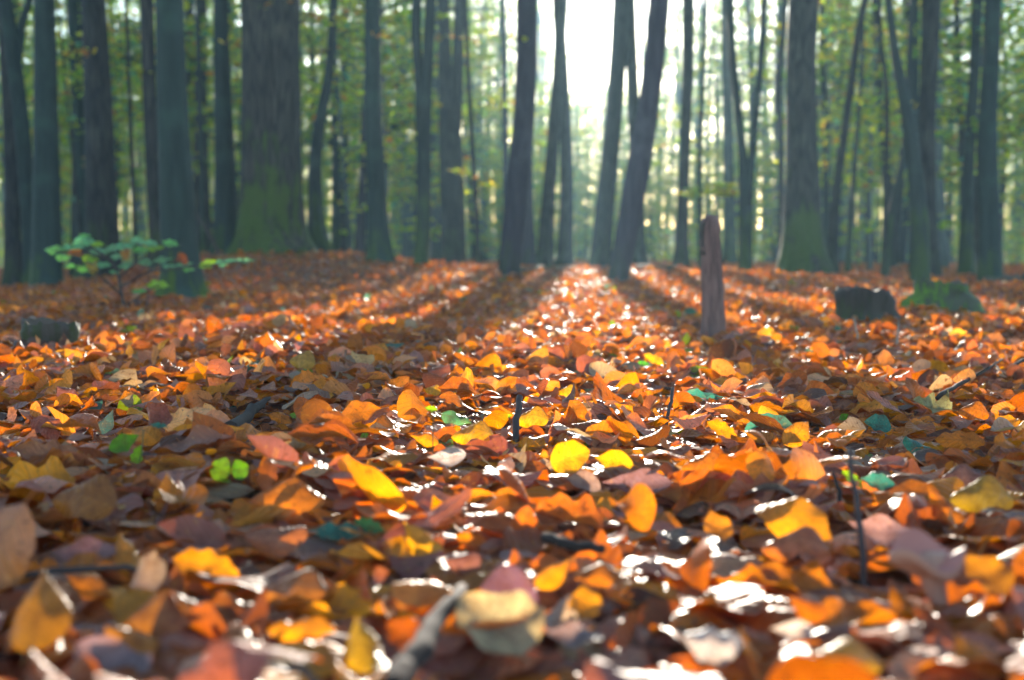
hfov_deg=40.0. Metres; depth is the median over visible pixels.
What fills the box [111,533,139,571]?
fallen leaf
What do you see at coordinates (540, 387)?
fallen leaf
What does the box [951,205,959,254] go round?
young tree
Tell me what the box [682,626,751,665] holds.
fallen leaf
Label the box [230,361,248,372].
fallen leaf
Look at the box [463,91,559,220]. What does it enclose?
young tree
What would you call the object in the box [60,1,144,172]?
beech tree
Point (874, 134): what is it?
young tree
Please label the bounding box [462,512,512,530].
fallen leaf
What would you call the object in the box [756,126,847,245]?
young tree
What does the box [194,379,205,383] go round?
fallen leaf
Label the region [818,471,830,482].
fallen leaf
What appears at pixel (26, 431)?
fallen leaf
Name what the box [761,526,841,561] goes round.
fallen leaf
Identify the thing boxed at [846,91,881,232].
beech tree
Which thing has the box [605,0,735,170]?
beech tree
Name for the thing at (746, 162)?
beech tree
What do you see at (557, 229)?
young tree
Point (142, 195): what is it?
beech tree
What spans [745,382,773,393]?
fallen leaf
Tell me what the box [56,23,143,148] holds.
beech tree
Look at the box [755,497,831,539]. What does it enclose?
fallen leaf
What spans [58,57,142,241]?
young tree
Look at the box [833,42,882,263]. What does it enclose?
beech tree
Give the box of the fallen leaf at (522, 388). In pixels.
[514,383,533,395]
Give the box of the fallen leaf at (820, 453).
[814,440,847,468]
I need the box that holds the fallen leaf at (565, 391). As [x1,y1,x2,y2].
[557,385,580,397]
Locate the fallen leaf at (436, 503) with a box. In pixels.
[430,495,467,513]
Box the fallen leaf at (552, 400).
[527,396,560,403]
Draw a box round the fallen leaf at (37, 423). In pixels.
[29,415,60,439]
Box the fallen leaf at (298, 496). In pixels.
[248,478,338,519]
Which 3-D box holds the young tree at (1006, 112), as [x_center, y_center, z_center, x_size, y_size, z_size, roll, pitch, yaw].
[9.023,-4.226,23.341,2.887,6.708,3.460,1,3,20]
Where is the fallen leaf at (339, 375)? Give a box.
[324,372,344,378]
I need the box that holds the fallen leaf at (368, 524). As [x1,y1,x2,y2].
[354,517,386,532]
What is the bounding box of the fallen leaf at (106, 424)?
[97,410,113,434]
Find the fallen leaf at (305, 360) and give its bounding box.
[289,350,319,368]
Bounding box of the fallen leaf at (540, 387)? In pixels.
[526,378,547,394]
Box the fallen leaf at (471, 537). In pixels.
[455,531,485,545]
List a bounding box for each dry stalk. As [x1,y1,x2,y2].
[853,318,858,338]
[896,321,898,343]
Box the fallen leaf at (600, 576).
[569,562,644,589]
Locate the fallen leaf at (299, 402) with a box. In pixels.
[293,396,308,418]
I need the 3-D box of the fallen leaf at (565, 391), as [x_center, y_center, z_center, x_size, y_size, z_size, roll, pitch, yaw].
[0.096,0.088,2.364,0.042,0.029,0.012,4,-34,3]
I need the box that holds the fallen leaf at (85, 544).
[52,536,115,561]
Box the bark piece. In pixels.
[225,396,270,431]
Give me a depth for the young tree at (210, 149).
39.01 m
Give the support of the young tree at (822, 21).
on the ground
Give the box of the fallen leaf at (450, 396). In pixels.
[434,391,473,409]
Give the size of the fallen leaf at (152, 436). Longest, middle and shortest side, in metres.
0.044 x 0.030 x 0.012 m
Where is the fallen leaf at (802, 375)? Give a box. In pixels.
[776,370,810,387]
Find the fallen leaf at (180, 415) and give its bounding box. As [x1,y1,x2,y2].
[148,407,209,430]
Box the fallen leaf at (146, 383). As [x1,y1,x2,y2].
[136,380,157,390]
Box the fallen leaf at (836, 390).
[830,383,847,399]
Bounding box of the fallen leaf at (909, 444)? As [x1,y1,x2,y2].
[903,436,929,452]
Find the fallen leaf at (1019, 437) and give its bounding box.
[1011,428,1023,440]
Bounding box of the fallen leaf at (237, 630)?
[219,621,258,644]
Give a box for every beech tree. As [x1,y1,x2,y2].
[0,0,32,286]
[0,0,64,112]
[0,1,70,231]
[0,12,71,133]
[0,14,66,89]
[0,19,22,285]
[0,42,69,87]
[2,0,136,139]
[2,1,144,158]
[2,2,70,154]
[13,0,190,276]
[26,12,140,147]
[27,0,235,253]
[29,0,63,286]
[29,60,70,265]
[56,0,155,189]
[56,0,194,212]
[56,2,70,200]
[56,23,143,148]
[57,11,240,266]
[58,0,240,189]
[59,0,84,278]
[59,132,67,266]
[60,0,123,280]
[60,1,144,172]
[60,37,70,232]
[61,0,238,117]
[62,0,142,185]
[108,1,327,214]
[113,30,154,257]
[119,65,147,216]
[119,98,147,261]
[121,0,234,200]
[122,3,145,258]
[123,13,155,258]
[123,23,212,191]
[124,0,312,212]
[124,2,231,198]
[125,0,138,267]
[127,97,147,217]
[128,0,160,270]
[131,0,329,229]
[154,0,212,297]
[184,0,323,203]
[195,0,205,253]
[207,1,240,192]
[208,21,329,146]
[209,0,241,257]
[209,41,353,137]
[231,0,331,179]
[234,0,387,166]
[236,23,339,193]
[300,0,411,251]
[300,0,506,135]
[300,2,357,217]
[301,0,498,252]
[301,1,363,196]
[301,20,357,214]
[302,0,399,195]
[302,0,412,119]
[303,26,350,209]
[304,0,352,251]
[308,12,361,250]
[313,1,423,194]
[315,0,421,247]
[321,15,395,222]
[325,0,409,210]
[329,4,340,251]
[337,0,403,266]
[348,0,496,243]
[348,10,482,233]
[349,0,542,260]
[349,2,474,151]
[350,0,496,257]
[355,0,401,256]
[355,79,365,254]
[356,2,477,186]
[360,6,400,256]
[388,0,509,195]
[391,62,489,163]
[393,7,494,187]
[396,64,494,134]
[397,11,494,188]
[408,0,512,261]
[411,0,435,268]
[423,0,546,260]
[434,0,479,264]
[448,0,499,263]
[453,0,508,218]
[465,55,515,260]
[468,2,550,259]
[469,0,552,224]
[484,0,582,197]
[494,0,536,277]
[497,86,548,202]
[500,0,508,210]
[521,159,536,265]
[533,112,578,229]
[533,114,589,244]
[534,103,580,234]
[536,0,567,265]
[539,102,596,225]
[539,104,603,237]
[540,107,593,232]
[545,110,602,257]
[552,0,575,265]
[588,0,629,266]
[592,115,628,211]
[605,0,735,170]
[607,0,668,282]
[619,116,670,235]
[620,102,666,217]
[622,110,670,243]
[626,0,649,264]
[642,0,757,260]
[650,42,717,211]
[662,0,750,214]
[664,0,841,210]
[671,0,771,215]
[672,0,694,267]
[672,0,873,261]
[676,0,738,268]
[692,6,773,207]
[694,0,785,254]
[699,0,961,217]
[707,0,775,261]
[721,0,737,263]
[726,0,766,270]
[734,2,818,197]
[736,0,894,204]
[741,0,904,262]
[744,0,872,152]
[767,0,1004,267]
[775,0,787,259]
[816,0,1011,253]
[816,37,882,262]
[818,1,871,201]
[819,0,829,248]
[825,0,1023,268]
[827,0,867,272]
[828,0,902,263]
[828,9,952,263]
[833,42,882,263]
[844,19,864,271]
[845,58,882,217]
[846,14,1023,167]
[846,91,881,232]
[847,1,900,262]
[848,0,1023,204]
[851,0,969,262]
[851,0,1023,265]
[854,6,957,261]
[859,0,965,263]
[866,6,956,193]
[870,0,1023,182]
[873,0,1023,261]
[877,0,888,277]
[885,0,930,280]
[888,0,913,272]
[894,0,1023,262]
[908,0,918,273]
[918,0,943,276]
[919,26,966,213]
[943,0,1023,187]
[943,0,1023,241]
[943,1,1023,151]
[943,7,1022,263]
[946,67,1020,209]
[955,0,1023,193]
[957,0,981,273]
[969,0,1023,163]
[975,0,1003,280]
[999,1,1023,264]
[1001,23,1023,116]
[1001,85,1023,228]
[1003,33,1023,109]
[1012,51,1023,116]
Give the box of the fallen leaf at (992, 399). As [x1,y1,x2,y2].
[976,391,998,403]
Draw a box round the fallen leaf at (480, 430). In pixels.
[451,420,500,444]
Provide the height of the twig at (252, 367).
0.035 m
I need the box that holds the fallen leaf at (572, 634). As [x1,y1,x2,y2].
[543,621,614,648]
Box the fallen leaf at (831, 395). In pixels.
[799,392,840,399]
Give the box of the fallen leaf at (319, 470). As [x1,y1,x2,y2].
[263,456,338,476]
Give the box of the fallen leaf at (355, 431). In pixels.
[348,427,403,436]
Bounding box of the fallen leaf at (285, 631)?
[267,616,346,641]
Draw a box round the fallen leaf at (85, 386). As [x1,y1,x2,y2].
[77,383,100,393]
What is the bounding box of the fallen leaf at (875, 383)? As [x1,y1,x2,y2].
[865,380,879,386]
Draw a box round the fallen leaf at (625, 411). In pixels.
[620,405,636,429]
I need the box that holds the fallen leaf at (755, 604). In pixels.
[679,587,765,614]
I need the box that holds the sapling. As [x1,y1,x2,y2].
[45,233,255,308]
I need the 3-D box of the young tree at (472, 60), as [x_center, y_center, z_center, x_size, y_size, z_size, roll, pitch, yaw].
[-1.308,-4.165,29.686,2.407,5.594,2.886,1,3,17]
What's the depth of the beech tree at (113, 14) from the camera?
29.95 m
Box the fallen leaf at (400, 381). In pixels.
[384,376,408,387]
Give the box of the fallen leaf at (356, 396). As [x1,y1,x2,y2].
[352,391,361,400]
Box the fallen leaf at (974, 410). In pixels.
[958,401,989,419]
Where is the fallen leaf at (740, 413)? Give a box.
[724,412,760,421]
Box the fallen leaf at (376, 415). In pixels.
[361,407,389,423]
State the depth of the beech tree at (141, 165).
72.39 m
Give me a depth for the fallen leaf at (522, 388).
2.40 m
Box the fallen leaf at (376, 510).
[353,500,451,522]
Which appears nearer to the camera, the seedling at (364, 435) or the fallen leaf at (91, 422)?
the fallen leaf at (91, 422)
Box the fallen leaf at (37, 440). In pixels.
[22,438,52,442]
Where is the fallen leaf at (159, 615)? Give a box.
[122,590,219,637]
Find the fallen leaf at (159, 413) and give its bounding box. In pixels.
[146,400,172,428]
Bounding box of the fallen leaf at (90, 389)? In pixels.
[77,387,96,392]
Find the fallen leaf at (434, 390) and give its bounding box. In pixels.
[425,385,440,395]
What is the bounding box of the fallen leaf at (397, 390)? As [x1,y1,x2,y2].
[385,381,409,394]
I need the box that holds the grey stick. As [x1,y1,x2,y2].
[382,583,466,679]
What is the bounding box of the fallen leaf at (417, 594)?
[392,581,452,610]
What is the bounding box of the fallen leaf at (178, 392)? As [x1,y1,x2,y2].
[176,386,202,394]
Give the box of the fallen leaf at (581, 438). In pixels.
[566,432,592,445]
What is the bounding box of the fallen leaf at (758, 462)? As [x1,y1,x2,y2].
[746,450,775,484]
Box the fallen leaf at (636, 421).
[626,408,654,435]
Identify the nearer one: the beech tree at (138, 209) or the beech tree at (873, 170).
the beech tree at (873, 170)
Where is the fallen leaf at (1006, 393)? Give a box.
[986,389,1014,398]
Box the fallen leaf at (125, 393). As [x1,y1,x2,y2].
[105,390,133,407]
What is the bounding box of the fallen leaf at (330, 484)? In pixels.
[305,475,337,489]
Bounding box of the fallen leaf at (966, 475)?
[941,464,995,485]
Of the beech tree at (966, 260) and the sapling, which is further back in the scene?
the beech tree at (966, 260)
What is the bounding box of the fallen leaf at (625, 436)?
[606,416,633,444]
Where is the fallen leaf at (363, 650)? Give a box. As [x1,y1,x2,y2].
[344,615,389,672]
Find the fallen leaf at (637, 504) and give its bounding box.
[608,483,655,536]
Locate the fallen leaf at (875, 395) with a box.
[867,390,911,418]
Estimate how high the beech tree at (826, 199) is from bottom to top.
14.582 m
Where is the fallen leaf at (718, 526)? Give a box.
[703,510,733,543]
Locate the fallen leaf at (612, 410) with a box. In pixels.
[608,404,624,420]
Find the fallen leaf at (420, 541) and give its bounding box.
[404,521,446,557]
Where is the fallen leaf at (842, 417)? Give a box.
[839,414,847,420]
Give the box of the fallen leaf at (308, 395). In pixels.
[281,391,317,410]
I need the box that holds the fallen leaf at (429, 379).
[420,370,447,392]
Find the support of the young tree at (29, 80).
on the ground
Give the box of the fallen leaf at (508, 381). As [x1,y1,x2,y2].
[496,374,519,387]
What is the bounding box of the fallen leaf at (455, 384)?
[438,377,475,395]
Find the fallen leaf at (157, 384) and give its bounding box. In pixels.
[144,383,170,387]
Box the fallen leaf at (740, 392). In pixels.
[729,391,744,395]
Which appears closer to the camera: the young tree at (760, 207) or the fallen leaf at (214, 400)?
the fallen leaf at (214, 400)
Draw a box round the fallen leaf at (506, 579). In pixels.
[480,565,539,607]
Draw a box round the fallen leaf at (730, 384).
[720,377,742,392]
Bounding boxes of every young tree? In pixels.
[0,0,142,276]
[0,39,70,224]
[0,46,71,210]
[0,65,117,240]
[0,109,71,238]
[30,79,141,220]
[30,87,70,245]
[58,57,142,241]
[59,66,143,227]
[59,85,124,224]
[60,169,70,222]
[61,167,124,244]
[62,179,70,222]
[119,75,211,214]
[119,173,141,238]
[141,47,240,216]
[145,87,239,208]
[184,13,330,179]
[194,0,360,206]
[194,69,240,205]
[208,146,239,210]
[209,175,239,230]
[238,2,354,203]
[240,0,450,251]
[301,25,479,205]
[301,77,331,220]
[302,62,360,216]
[302,86,357,218]
[305,71,413,234]
[324,200,355,248]
[326,18,436,220]
[341,32,486,231]
[349,170,357,238]
[355,85,416,257]
[359,14,491,205]
[389,6,514,202]
[389,163,414,254]
[389,167,410,231]
[400,143,481,259]
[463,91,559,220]
[463,163,502,261]
[476,152,543,247]
[480,92,586,238]
[480,145,544,212]
[481,107,548,222]
[486,186,538,243]
[490,202,536,246]
[495,134,559,232]
[500,150,559,248]
[501,160,559,247]
[534,140,591,235]
[534,180,584,252]
[539,202,581,250]
[554,206,582,252]
[555,128,619,259]
[556,171,597,261]
[571,119,628,236]
[573,170,596,258]
[574,167,618,239]
[574,200,594,258]
[582,164,623,235]
[588,191,620,248]
[616,158,677,254]
[620,143,677,260]
[623,105,720,246]
[644,174,672,242]
[644,199,672,258]
[645,160,677,257]
[647,149,692,260]
[649,153,716,248]
[656,158,720,249]
[668,140,736,260]
[670,150,737,248]
[689,209,696,260]
[690,139,761,246]
[692,90,772,227]
[705,148,770,248]
[735,136,785,261]
[738,164,784,262]
[748,0,919,269]
[752,134,821,224]
[753,203,774,256]
[754,0,901,188]
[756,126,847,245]
[772,2,984,271]
[782,1,919,235]
[816,59,907,266]
[821,166,872,245]
[828,35,950,209]
[830,0,956,199]
[844,108,908,263]
[851,0,1023,229]
[942,16,1023,267]
[942,94,1016,251]
[943,79,1008,213]
[944,123,959,225]
[945,176,959,237]
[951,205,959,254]
[975,2,1023,157]
[975,11,1023,177]
[975,12,1023,151]
[998,165,1021,252]
[999,189,1023,263]
[1002,127,1023,245]
[1002,146,1023,211]
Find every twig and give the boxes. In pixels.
[22,564,137,578]
[246,360,259,378]
[512,394,522,442]
[540,532,605,553]
[665,387,674,424]
[832,471,842,503]
[847,448,867,585]
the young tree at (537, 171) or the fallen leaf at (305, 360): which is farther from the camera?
the young tree at (537, 171)
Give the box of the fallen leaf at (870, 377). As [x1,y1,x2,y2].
[858,375,895,386]
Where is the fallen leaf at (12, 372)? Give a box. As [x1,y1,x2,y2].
[2,366,33,379]
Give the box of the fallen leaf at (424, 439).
[410,432,442,446]
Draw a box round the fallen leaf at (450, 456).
[428,447,471,466]
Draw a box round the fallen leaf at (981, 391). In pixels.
[970,386,998,397]
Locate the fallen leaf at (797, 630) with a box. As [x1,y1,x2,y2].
[771,620,819,640]
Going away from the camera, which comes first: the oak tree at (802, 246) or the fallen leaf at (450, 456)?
the fallen leaf at (450, 456)
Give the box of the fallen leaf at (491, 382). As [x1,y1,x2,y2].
[474,377,498,390]
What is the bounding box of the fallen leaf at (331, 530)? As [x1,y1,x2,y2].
[307,521,377,540]
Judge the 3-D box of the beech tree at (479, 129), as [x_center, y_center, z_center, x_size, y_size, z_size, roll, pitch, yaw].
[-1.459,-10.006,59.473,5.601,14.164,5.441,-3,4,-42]
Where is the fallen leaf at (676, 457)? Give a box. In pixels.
[644,451,694,460]
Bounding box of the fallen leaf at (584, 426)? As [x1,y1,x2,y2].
[564,420,600,429]
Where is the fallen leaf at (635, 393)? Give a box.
[627,389,646,398]
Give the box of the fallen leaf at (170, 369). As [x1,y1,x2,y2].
[161,365,191,374]
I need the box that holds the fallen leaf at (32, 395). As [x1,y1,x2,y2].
[18,391,36,400]
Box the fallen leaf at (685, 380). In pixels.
[674,376,692,386]
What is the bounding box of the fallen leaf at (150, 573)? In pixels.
[130,550,166,590]
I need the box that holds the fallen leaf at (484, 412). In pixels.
[471,409,490,413]
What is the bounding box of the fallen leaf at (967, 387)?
[952,382,977,393]
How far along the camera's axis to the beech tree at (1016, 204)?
68.39 m
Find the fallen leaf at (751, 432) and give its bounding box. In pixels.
[742,430,769,446]
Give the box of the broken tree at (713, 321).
[699,214,727,336]
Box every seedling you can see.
[104,422,166,463]
[210,458,248,501]
[344,433,368,437]
[425,406,471,452]
[637,361,648,366]
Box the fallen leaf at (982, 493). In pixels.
[949,475,1023,512]
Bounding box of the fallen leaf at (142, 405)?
[132,401,168,407]
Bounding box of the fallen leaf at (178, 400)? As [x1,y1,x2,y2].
[176,395,190,407]
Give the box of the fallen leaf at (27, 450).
[13,439,95,459]
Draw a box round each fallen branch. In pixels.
[175,301,258,312]
[775,274,852,279]
[935,358,1006,399]
[1013,358,1023,364]
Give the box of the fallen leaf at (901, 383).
[890,379,917,386]
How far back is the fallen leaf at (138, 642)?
0.78 m
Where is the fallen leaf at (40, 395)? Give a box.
[32,393,55,400]
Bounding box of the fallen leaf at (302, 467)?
[291,463,319,477]
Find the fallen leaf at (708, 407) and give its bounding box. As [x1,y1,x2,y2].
[700,403,725,411]
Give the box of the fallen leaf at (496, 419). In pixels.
[483,407,508,430]
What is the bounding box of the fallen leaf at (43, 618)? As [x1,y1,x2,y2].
[9,569,71,665]
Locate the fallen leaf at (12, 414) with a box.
[7,406,16,421]
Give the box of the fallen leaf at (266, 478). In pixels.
[256,454,277,490]
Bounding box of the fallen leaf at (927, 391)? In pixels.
[919,385,935,399]
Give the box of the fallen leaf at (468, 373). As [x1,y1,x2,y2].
[452,367,474,390]
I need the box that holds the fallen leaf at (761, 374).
[752,372,769,380]
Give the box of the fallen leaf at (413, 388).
[401,383,419,396]
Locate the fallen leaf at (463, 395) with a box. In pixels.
[456,387,473,399]
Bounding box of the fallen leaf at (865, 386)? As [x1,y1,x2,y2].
[850,382,884,397]
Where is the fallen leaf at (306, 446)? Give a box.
[295,443,313,450]
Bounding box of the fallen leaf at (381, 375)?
[359,371,389,383]
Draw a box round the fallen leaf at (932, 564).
[888,528,965,604]
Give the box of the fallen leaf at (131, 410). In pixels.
[126,407,148,419]
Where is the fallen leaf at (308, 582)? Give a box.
[265,567,338,605]
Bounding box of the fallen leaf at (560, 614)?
[544,594,577,629]
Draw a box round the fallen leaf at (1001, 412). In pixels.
[998,410,1023,415]
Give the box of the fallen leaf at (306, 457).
[297,451,333,465]
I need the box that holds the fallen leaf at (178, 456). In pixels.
[147,454,203,459]
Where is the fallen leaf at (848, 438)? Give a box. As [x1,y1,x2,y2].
[819,434,859,445]
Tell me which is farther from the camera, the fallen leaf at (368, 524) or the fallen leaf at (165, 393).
the fallen leaf at (165, 393)
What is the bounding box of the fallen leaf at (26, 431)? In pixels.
[18,427,31,436]
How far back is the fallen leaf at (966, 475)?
1.34 m
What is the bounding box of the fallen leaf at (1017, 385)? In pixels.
[1012,382,1023,389]
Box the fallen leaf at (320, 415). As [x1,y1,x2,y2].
[308,409,361,428]
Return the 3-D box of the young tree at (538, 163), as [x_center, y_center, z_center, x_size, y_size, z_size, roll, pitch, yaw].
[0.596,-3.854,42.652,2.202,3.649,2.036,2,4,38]
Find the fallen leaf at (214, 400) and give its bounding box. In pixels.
[198,392,220,406]
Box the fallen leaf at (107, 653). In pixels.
[74,635,157,677]
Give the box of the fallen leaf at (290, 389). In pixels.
[283,386,302,392]
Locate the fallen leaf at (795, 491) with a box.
[783,488,805,499]
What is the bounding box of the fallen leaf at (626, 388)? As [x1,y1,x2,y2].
[617,383,645,393]
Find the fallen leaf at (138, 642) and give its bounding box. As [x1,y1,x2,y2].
[105,625,160,658]
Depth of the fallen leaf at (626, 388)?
2.34 m
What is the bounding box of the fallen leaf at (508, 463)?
[498,456,514,470]
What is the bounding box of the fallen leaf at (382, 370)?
[379,367,391,380]
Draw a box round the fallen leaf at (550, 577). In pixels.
[534,558,569,589]
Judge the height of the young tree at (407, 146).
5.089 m
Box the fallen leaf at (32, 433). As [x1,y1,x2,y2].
[4,429,37,446]
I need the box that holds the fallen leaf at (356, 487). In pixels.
[350,484,362,490]
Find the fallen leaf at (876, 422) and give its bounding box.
[864,414,893,432]
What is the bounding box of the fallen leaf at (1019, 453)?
[1006,451,1023,456]
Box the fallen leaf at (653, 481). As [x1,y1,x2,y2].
[602,468,682,492]
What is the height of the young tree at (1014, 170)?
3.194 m
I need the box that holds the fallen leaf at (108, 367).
[105,365,114,369]
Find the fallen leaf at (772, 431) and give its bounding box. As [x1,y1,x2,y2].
[738,422,777,433]
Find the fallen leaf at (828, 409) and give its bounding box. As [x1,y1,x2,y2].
[794,406,838,418]
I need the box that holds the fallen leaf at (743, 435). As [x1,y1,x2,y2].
[740,430,768,436]
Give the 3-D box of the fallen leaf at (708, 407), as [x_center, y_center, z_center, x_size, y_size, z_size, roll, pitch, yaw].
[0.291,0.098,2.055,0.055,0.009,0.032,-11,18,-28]
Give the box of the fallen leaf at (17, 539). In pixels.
[0,490,35,588]
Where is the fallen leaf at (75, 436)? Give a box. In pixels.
[30,433,91,442]
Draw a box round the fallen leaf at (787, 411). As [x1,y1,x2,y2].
[772,409,796,412]
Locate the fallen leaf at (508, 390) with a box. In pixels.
[494,385,516,394]
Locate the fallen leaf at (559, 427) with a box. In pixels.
[552,424,589,435]
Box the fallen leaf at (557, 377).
[549,374,562,380]
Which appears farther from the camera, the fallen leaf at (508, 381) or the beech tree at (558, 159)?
the beech tree at (558, 159)
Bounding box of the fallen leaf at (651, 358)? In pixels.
[644,353,665,365]
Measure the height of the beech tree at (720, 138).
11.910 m
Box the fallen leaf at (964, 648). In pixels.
[954,630,1008,676]
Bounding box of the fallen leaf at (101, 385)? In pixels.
[92,380,119,389]
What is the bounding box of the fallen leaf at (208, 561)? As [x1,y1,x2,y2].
[173,548,241,576]
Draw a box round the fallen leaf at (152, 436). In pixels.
[131,425,160,445]
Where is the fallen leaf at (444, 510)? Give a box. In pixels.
[379,480,485,540]
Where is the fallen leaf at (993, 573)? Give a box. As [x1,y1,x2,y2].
[964,556,1013,599]
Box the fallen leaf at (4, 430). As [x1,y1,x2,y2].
[0,424,29,435]
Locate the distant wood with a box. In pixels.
[0,0,1023,267]
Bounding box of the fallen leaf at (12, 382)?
[0,372,23,389]
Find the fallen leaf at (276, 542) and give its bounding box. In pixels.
[243,526,317,559]
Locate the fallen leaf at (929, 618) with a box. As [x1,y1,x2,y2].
[914,606,953,636]
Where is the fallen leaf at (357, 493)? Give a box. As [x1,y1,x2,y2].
[338,490,366,497]
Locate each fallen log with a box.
[520,264,576,272]
[631,264,681,271]
[979,271,1023,281]
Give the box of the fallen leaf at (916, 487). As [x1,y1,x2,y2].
[882,480,939,495]
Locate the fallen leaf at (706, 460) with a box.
[682,452,717,469]
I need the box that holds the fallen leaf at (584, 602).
[568,585,601,623]
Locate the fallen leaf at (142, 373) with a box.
[136,370,146,374]
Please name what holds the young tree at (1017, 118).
on the ground
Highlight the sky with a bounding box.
[0,0,1023,228]
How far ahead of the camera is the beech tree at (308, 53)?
45.63 m
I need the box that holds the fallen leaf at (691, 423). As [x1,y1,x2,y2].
[668,414,710,429]
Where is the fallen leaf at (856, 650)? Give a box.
[812,637,895,672]
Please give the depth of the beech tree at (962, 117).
21.12 m
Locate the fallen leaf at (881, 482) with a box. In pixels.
[860,473,897,490]
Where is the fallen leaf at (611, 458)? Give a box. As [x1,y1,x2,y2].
[595,450,638,468]
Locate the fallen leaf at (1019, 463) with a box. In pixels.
[998,459,1023,467]
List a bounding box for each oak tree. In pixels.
[223,0,325,257]
[774,0,837,275]
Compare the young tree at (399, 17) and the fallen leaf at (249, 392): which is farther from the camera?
the young tree at (399, 17)
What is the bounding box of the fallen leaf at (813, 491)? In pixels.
[802,482,827,500]
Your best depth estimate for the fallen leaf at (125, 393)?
2.06 m
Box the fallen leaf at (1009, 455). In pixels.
[989,452,1023,460]
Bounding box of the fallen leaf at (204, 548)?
[170,544,231,553]
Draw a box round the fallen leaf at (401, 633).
[386,617,422,650]
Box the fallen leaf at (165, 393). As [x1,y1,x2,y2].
[155,389,171,400]
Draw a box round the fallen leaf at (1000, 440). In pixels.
[989,432,1021,448]
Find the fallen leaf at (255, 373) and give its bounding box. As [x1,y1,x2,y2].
[250,372,271,374]
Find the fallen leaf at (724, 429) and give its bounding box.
[707,419,736,438]
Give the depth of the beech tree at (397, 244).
69.05 m
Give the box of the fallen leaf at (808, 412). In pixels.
[791,406,814,414]
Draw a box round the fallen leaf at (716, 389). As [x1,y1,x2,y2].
[710,381,732,396]
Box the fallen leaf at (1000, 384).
[982,383,1005,389]
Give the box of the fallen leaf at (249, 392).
[235,387,257,397]
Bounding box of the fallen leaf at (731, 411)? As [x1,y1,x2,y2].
[711,404,746,419]
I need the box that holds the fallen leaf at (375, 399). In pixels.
[362,398,387,401]
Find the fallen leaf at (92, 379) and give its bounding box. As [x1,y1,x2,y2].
[78,376,102,381]
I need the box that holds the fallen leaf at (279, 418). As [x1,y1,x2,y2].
[268,412,294,423]
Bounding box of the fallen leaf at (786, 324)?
[779,320,794,330]
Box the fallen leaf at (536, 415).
[519,406,553,427]
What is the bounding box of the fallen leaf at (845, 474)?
[841,470,862,488]
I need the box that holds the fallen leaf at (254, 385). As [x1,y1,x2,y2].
[243,380,263,389]
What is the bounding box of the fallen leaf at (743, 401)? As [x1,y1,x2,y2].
[717,397,751,405]
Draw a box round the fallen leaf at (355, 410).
[342,400,381,421]
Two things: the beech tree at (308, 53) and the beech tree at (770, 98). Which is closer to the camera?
the beech tree at (308, 53)
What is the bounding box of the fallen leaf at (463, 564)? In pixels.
[443,552,483,575]
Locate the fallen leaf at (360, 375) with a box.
[353,373,376,380]
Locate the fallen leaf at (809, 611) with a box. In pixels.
[789,596,831,622]
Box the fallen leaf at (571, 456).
[545,440,589,472]
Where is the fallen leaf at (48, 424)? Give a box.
[40,422,70,432]
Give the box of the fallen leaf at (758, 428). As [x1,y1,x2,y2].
[754,427,769,431]
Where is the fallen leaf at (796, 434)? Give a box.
[780,421,809,447]
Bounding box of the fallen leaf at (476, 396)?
[470,391,499,398]
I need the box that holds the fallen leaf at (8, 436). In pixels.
[0,433,14,441]
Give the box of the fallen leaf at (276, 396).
[262,394,293,399]
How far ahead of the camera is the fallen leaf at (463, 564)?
0.99 m
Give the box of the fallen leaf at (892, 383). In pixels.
[886,381,898,389]
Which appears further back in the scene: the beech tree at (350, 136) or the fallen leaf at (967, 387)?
the beech tree at (350, 136)
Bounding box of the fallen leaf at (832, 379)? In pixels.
[823,376,847,384]
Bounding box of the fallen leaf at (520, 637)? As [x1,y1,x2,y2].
[456,590,544,663]
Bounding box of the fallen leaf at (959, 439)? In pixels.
[935,430,993,449]
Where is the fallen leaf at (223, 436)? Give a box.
[205,434,242,444]
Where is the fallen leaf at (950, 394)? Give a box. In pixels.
[935,391,953,398]
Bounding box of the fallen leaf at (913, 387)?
[905,377,924,411]
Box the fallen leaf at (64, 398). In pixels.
[54,393,86,406]
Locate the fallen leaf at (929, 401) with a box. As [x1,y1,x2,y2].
[913,390,957,413]
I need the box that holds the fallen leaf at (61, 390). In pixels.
[56,386,79,412]
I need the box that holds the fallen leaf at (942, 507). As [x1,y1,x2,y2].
[928,487,965,523]
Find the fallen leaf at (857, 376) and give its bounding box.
[845,374,861,378]
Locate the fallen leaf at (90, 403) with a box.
[80,395,94,411]
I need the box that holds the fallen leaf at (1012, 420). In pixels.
[995,414,1019,426]
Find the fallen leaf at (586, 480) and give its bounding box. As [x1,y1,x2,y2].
[566,470,604,491]
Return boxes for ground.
[0,228,1023,674]
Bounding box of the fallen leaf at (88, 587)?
[66,574,109,600]
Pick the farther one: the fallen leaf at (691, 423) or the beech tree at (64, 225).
the beech tree at (64, 225)
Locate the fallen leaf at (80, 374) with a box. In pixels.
[55,373,94,377]
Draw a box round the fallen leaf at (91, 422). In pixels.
[49,417,100,433]
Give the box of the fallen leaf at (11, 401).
[8,399,27,406]
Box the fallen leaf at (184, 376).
[173,373,201,377]
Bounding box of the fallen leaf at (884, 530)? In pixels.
[848,514,909,546]
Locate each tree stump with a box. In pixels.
[19,317,79,348]
[834,285,904,327]
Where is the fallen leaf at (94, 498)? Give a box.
[52,474,127,519]

